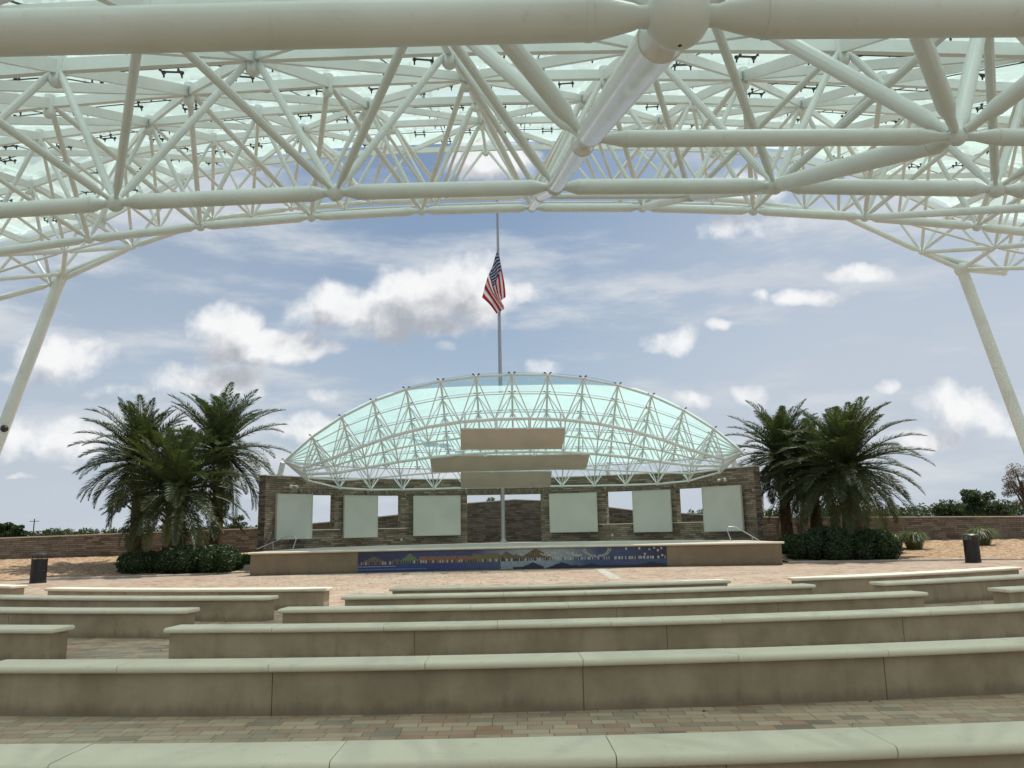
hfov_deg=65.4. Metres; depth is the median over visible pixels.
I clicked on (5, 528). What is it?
tree
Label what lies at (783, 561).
ground
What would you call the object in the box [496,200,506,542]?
flagpole
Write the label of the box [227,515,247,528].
tree
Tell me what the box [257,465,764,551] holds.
stage wall
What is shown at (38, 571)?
trash can
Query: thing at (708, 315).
sky
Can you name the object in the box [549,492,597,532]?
wall board
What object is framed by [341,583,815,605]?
stone bench
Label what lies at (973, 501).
tree
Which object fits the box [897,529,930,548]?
grass tuft
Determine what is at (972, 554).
trash can
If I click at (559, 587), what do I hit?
stone bench
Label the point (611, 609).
stone bench
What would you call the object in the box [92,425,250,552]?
palm tree
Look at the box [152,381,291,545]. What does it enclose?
palm tree
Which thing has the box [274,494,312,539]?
wall board
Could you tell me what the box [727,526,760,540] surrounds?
handrail
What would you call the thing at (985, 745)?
stone bench
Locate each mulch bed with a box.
[0,552,249,580]
[783,538,1023,560]
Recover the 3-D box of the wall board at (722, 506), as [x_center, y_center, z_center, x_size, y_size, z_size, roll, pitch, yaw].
[10.565,6.212,39.726,0.408,2.230,2.216,8,-14,-42]
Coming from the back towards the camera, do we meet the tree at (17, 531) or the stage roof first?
the tree at (17, 531)
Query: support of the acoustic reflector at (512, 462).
hanging from the stage roof
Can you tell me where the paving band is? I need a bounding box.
[594,568,621,578]
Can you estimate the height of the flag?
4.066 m
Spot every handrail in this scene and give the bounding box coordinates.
[257,536,296,550]
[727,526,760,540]
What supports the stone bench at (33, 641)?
on the pavement
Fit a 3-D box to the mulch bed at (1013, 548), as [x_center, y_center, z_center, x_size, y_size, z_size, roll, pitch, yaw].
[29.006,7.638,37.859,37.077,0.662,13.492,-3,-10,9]
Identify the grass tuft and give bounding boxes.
[892,531,902,545]
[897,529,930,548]
[961,524,1003,544]
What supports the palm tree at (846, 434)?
on the mulch bed at (1013, 548)
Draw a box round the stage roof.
[276,372,744,490]
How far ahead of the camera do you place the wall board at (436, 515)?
43.35 m
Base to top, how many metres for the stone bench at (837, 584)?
0.472 m
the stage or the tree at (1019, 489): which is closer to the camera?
the stage
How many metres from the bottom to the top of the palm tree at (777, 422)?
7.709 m
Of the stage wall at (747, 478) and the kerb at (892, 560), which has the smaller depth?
the kerb at (892, 560)
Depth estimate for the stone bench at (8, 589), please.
20.82 m
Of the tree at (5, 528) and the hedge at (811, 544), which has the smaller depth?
the hedge at (811, 544)
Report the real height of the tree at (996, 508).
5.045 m
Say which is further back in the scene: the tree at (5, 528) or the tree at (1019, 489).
the tree at (5, 528)
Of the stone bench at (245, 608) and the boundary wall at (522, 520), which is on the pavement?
the stone bench at (245, 608)
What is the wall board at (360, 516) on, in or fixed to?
attached to the stage wall at (747, 478)
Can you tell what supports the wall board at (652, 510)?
attached to the stage wall at (747, 478)
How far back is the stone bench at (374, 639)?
10.38 m
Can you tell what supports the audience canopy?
on the pavement
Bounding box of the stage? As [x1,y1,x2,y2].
[239,540,788,575]
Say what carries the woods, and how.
on the ground
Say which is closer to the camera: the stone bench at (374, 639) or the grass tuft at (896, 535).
the stone bench at (374, 639)
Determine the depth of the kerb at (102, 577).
32.64 m
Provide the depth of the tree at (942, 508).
117.10 m
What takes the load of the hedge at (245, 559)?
on the mulch bed at (18, 569)
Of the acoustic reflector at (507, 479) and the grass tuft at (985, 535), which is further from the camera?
the acoustic reflector at (507, 479)
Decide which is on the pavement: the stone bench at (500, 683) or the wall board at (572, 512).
the stone bench at (500, 683)
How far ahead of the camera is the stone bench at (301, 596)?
17.87 m
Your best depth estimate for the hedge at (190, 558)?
33.79 m
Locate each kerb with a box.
[19,571,249,580]
[787,558,1000,562]
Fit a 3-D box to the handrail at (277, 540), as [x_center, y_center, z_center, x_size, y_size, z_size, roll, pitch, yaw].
[-10.521,7.329,35.601,1.790,1.048,0.044,-1,-10,0]
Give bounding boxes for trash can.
[29,553,47,583]
[962,533,981,562]
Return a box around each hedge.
[115,544,241,573]
[236,553,250,569]
[778,524,847,559]
[822,526,903,559]
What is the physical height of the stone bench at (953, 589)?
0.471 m
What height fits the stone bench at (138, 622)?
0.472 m
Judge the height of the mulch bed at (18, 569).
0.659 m
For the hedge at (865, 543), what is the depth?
33.71 m
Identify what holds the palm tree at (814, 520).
on the mulch bed at (1013, 548)
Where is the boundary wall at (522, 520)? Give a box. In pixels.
[0,499,1023,558]
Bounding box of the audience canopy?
[0,0,1023,453]
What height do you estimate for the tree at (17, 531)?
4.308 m
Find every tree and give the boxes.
[0,522,15,537]
[6,524,28,536]
[66,394,209,550]
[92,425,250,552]
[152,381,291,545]
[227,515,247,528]
[725,398,827,537]
[754,418,873,534]
[764,396,936,536]
[930,499,965,515]
[959,488,996,515]
[981,499,1020,515]
[1001,463,1023,510]
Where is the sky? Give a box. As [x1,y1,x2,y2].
[0,54,1023,533]
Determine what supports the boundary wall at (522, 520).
on the ground
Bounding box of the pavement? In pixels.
[0,560,1023,743]
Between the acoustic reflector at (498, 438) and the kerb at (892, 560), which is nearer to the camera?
the kerb at (892, 560)
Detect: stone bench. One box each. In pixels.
[0,584,27,594]
[0,594,278,621]
[0,607,199,638]
[0,625,74,660]
[0,637,1023,716]
[0,721,1023,767]
[44,587,332,609]
[163,603,1023,658]
[277,591,927,623]
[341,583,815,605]
[389,579,730,593]
[787,566,1021,593]
[869,574,1023,603]
[987,586,1023,603]
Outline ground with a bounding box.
[3,559,1023,580]
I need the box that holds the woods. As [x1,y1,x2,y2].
[26,502,1023,536]
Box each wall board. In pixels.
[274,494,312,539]
[343,495,377,537]
[413,495,460,535]
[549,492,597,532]
[632,489,672,531]
[701,485,744,531]
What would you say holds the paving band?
on the pavement
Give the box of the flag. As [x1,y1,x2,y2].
[482,250,505,313]
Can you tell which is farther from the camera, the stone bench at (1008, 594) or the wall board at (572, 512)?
the wall board at (572, 512)
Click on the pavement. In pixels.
(231, 729)
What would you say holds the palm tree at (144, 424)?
on the mulch bed at (18, 569)
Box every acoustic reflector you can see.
[430,440,588,471]
[461,413,564,449]
[461,470,551,487]
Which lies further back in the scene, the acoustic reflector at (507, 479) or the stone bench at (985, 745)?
the acoustic reflector at (507, 479)

